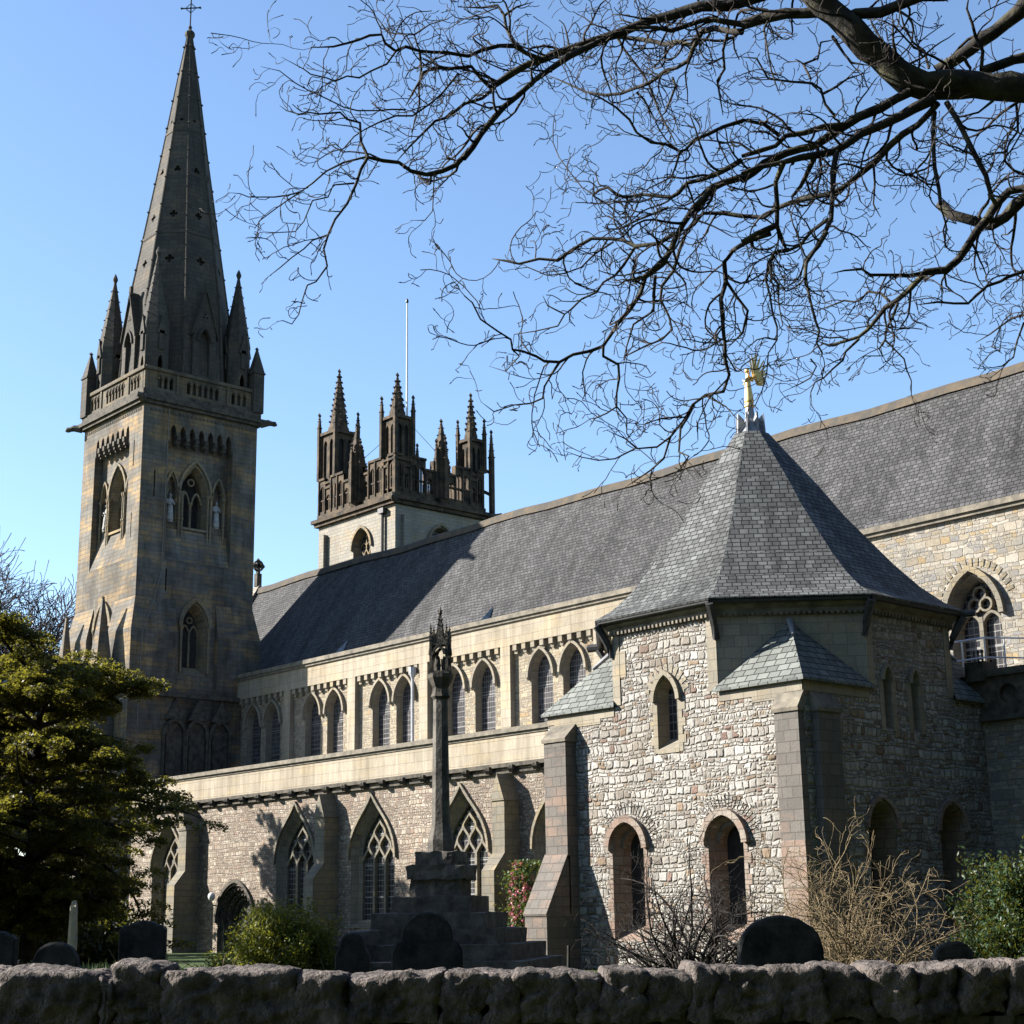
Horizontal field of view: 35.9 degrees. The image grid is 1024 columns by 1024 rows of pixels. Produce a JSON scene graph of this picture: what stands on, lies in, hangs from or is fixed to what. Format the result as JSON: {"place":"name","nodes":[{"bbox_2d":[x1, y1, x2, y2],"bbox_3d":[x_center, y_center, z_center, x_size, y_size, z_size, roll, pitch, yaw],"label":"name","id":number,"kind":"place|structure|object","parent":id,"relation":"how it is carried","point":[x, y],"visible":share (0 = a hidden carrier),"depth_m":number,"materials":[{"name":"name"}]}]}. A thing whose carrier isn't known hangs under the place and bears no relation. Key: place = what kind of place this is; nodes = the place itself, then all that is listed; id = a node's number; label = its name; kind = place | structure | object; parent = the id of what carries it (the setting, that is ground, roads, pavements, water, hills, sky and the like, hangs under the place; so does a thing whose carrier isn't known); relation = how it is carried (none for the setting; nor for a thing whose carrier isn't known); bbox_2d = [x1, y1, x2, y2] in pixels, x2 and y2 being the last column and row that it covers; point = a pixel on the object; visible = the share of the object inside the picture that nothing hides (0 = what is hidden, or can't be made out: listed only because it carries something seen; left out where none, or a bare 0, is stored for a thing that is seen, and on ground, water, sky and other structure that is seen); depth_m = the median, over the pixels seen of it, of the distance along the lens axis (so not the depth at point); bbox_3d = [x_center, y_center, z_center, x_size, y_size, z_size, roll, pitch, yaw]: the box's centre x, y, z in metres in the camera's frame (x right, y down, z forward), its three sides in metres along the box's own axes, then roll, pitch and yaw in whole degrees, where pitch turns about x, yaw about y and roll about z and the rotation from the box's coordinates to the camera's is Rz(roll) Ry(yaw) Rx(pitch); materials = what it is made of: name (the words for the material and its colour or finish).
{"place":"outdoors","nodes":[
{"label":"outdoors","id":0,"kind":"place"},
{"bbox_2d":[80,952,597,971],"bbox_3d":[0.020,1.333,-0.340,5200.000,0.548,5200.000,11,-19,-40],"label":"ground","id":1,"kind":"structure","parent":0,"point":[190,958],"depth_m":63.86,"materials":[{"name":"green plant"}]},
{"bbox_2d":[0,674,6,690],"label":"evergreen tree","id":2,"kind":"object","parent":1,"relation":"on","point":[1,688],"visible":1,"depth_m":22.54,"materials":[{"name":"green plant"}]},
{"bbox_2d":[0,931,18,966],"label":"gravestone","id":3,"kind":"object","parent":1,"relation":"on","point":[9,949],"visible":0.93,"depth_m":18.31,"materials":[{"name":"grey stone"}]},
{"bbox_2d":[13,907,45,950],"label":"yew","id":4,"kind":"object","parent":1,"relation":"on","point":[40,943],"depth_m":57.44,"materials":[{"name":"green plant"}]},
{"bbox_2d":[0,534,76,855],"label":"bare tree","id":5,"kind":"object","parent":1,"relation":"on","point":[49,627],"visible":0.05,"depth_m":110.06,"materials":[{"name":"brown plant"}]},
{"bbox_2d":[32,942,83,968],"bbox_3d":[-4.545,4.898,15.652,0.639,1.226,0.151,-1,-14,0],"label":"gravestone","id":6,"kind":"object","parent":1,"relation":"on","point":[58,953],"visible":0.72,"depth_m":15.71,"materials":[{"name":"grey stone"}]},
{"bbox_2d":[68,901,77,950],"bbox_3d":[-10.386,10.285,37.244,0.210,2.172,0.402,11,-19,-40],"label":"standing stone","id":7,"kind":"object","parent":1,"relation":"on","point":[73,929],"visible":0.48,"depth_m":37.29,"materials":[{"name":"grey stone"}]},
{"bbox_2d":[36,912,113,964],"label":"yew","id":8,"kind":"object","parent":1,"relation":"on","point":[81,942],"visible":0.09,"depth_m":59.22,"materials":[{"name":"green plant"}]},
{"bbox_2d":[0,661,177,873],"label":"evergreen tree","id":9,"kind":"object","parent":1,"relation":"on","point":[156,820],"visible":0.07,"depth_m":74.53,"materials":[{"name":"green plant"}]},
{"bbox_2d":[80,959,117,969],"bbox_3d":[-9.253,10.365,35.419,1.578,0.684,1.577,11,-19,-40],"label":"daffodil clump","id":10,"kind":"object","parent":1,"relation":"on","point":[96,967],"visible":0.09,"depth_m":35.48,"materials":[{"name":"green plant"}]},
{"bbox_2d":[66,895,139,963],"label":"yew","id":11,"kind":"object","parent":1,"relation":"on","point":[103,955],"visible":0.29,"depth_m":60.45,"materials":[{"name":"green plant"}]},
{"bbox_2d":[0,599,228,964],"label":"evergreen tree","id":12,"kind":"object","parent":1,"relation":"on","point":[32,891],"visible":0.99,"depth_m":41.62,"materials":[{"name":"green plant"}]},
{"bbox_2d":[118,921,166,960],"bbox_3d":[-4.615,5.831,19.652,0.584,1.446,0.153,-1,-14,0],"label":"gravestone","id":13,"kind":"object","parent":1,"relation":"on","point":[141,939],"visible":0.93,"depth_m":19.70,"materials":[{"name":"grey stone"}]},
{"bbox_2d":[108,942,293,969],"bbox_3d":[-4.114,6.116,20.820,2.545,0.825,1.802,2,-15,-11],"label":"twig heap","id":14,"kind":"object","parent":1,"relation":"on","point":[214,963],"visible":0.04,"depth_m":20.82,"materials":[{"name":"wood"}]},
{"bbox_2d":[196,891,345,970],"bbox_3d":[-4.384,7.906,28.737,2.742,1.935,3.029,11,-19,-40],"label":"shrub","id":15,"kind":"object","parent":1,"relation":"on","point":[268,935],"visible":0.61,"depth_m":28.18,"materials":[{"name":"green plant"}]},
{"bbox_2d":[335,932,370,973],"bbox_3d":[-1.831,5.487,18.119,0.398,1.298,0.152,-1,-14,0],"label":"gravestone","id":16,"kind":"object","parent":1,"relation":"on","point":[352,955],"visible":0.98,"depth_m":18.15,"materials":[{"name":"grey stone"}]},
{"bbox_2d":[391,912,462,970],"bbox_3d":[-0.928,5.145,17.238,0.785,1.516,0.150,-1,-14,0],"label":"gravestone","id":17,"kind":"object","parent":1,"relation":"on","point":[427,940],"visible":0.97,"depth_m":17.27,"materials":[{"name":"grey stone"}]},
{"bbox_2d":[329,607,564,971],"bbox_3d":[-1.423,5.694,31.554,4.192,7.766,4.189,-4,-15,11],"label":"churchyard cross","id":18,"kind":"object","parent":1,"relation":"on","point":[441,874],"visible":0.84,"depth_m":30.62,"materials":[{"name":"stone"}]},
{"bbox_2d":[0,957,1023,1023],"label":"boundary wall","id":19,"kind":"structure","parent":1,"relation":"on","point":[144,990],"depth_m":9.60,"materials":[{"name":"stone"}]},
{"bbox_2d":[493,858,541,926],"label":"camellia bush","id":20,"kind":"object","parent":1,"relation":"on","point":[520,872],"visible":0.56,"depth_m":59.46,"materials":[{"name":"green plant"}]},
{"bbox_2d":[43,0,1023,968],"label":"cathedral","id":21,"kind":"structure","parent":1,"relation":"on","point":[759,644],"depth_m":68.58,"materials":[{"name":"stone"}]},
{"bbox_2d":[102,505,106,532],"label":"niche statue","id":22,"kind":"object","parent":21,"relation":"attached to","point":[104,523],"visible":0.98,"depth_m":94.62,"materials":[{"name":"white stone"}]},
{"bbox_2d":[166,493,174,521],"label":"niche statue","id":23,"kind":"object","parent":21,"relation":"attached to","point":[170,504],"visible":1,"depth_m":92.37,"materials":[{"name":"white stone"}]},
{"bbox_2d":[208,892,216,905],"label":"wall lamp","id":24,"kind":"object","parent":21,"relation":"attached to","point":[211,896],"visible":1,"depth_m":77.32,"materials":[{"name":"glass"}]},
{"bbox_2d":[212,501,220,529],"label":"niche statue","id":25,"kind":"object","parent":21,"relation":"attached to","point":[215,517],"visible":1,"depth_m":94.36,"materials":[{"name":"white stone"}]},
{"bbox_2d":[366,299,450,467],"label":"flagpole","id":26,"kind":"object","parent":21,"relation":"on","point":[407,300],"visible":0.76,"depth_m":113.15,"materials":[{"name":"metal"}]},
{"bbox_2d":[738,355,766,407],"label":"angel statue","id":27,"kind":"object","parent":21,"relation":"on","point":[755,377],"visible":0.81,"depth_m":52.19,"materials":[{"name":"gold metal"}]},
{"bbox_2d":[954,637,1023,666],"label":"roof railing","id":28,"kind":"object","parent":21,"relation":"on","point":[985,657],"visible":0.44,"depth_m":51.71,"materials":[{"name":"metal"}]},
{"bbox_2d":[567,946,569,967],"bbox_3d":[0.749,6.302,21.083,0.076,0.991,0.041,-1,-14,0],"label":"wooden stake","id":29,"kind":"object","parent":1,"relation":"on","point":[568,956],"visible":0.35,"depth_m":21.16,"materials":[{"name":"grey wood"}]},
{"bbox_2d":[199,0,1023,521],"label":"overhanging tree","id":30,"kind":"object","parent":1,"relation":"on","point":[895,70],"visible":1,"depth_m":14.27,"materials":[{"name":"brown plant"}]},
{"bbox_2d":[564,801,822,970],"bbox_3d":[2.855,6.738,25.014,4.144,4.148,4.682,-6,-15,18],"label":"bare shrub","id":31,"kind":"object","parent":1,"relation":"on","point":[715,939],"visible":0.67,"depth_m":24.87,"materials":[{"name":"brown plant"}]},
{"bbox_2d":[737,915,823,966],"bbox_3d":[2.753,4.844,16.081,0.867,1.429,0.154,-1,-14,0],"label":"gravestone","id":32,"kind":"object","parent":1,"relation":"on","point":[779,939],"visible":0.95,"depth_m":16.12,"materials":[{"name":"grey stone"}]},
{"bbox_2d":[710,798,1000,964],"bbox_3d":[5.112,6.026,22.517,4.442,3.828,4.523,-9,-16,28],"label":"bare shrub","id":33,"kind":"object","parent":1,"relation":"on","point":[831,933],"visible":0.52,"depth_m":22.46,"materials":[{"name":"plant"}]},
{"bbox_2d":[933,941,974,961],"bbox_3d":[4.426,4.859,15.703,0.411,1.140,0.149,-1,-14,0],"label":"gravestone","id":34,"kind":"object","parent":1,"relation":"on","point":[951,950],"visible":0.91,"depth_m":15.75,"materials":[{"name":"grey stone"}]},
{"bbox_2d":[940,836,1023,958],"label":"shrub","id":35,"kind":"object","parent":1,"relation":"on","point":[986,938],"visible":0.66,"depth_m":21.84,"materials":[{"name":"green plant"}]},
{"bbox_2d":[0,0,1023,855],"label":"sky","id":36,"kind":"structure","parent":0,"point":[87,87],"materials":[{"name":"blue"}]}
]}

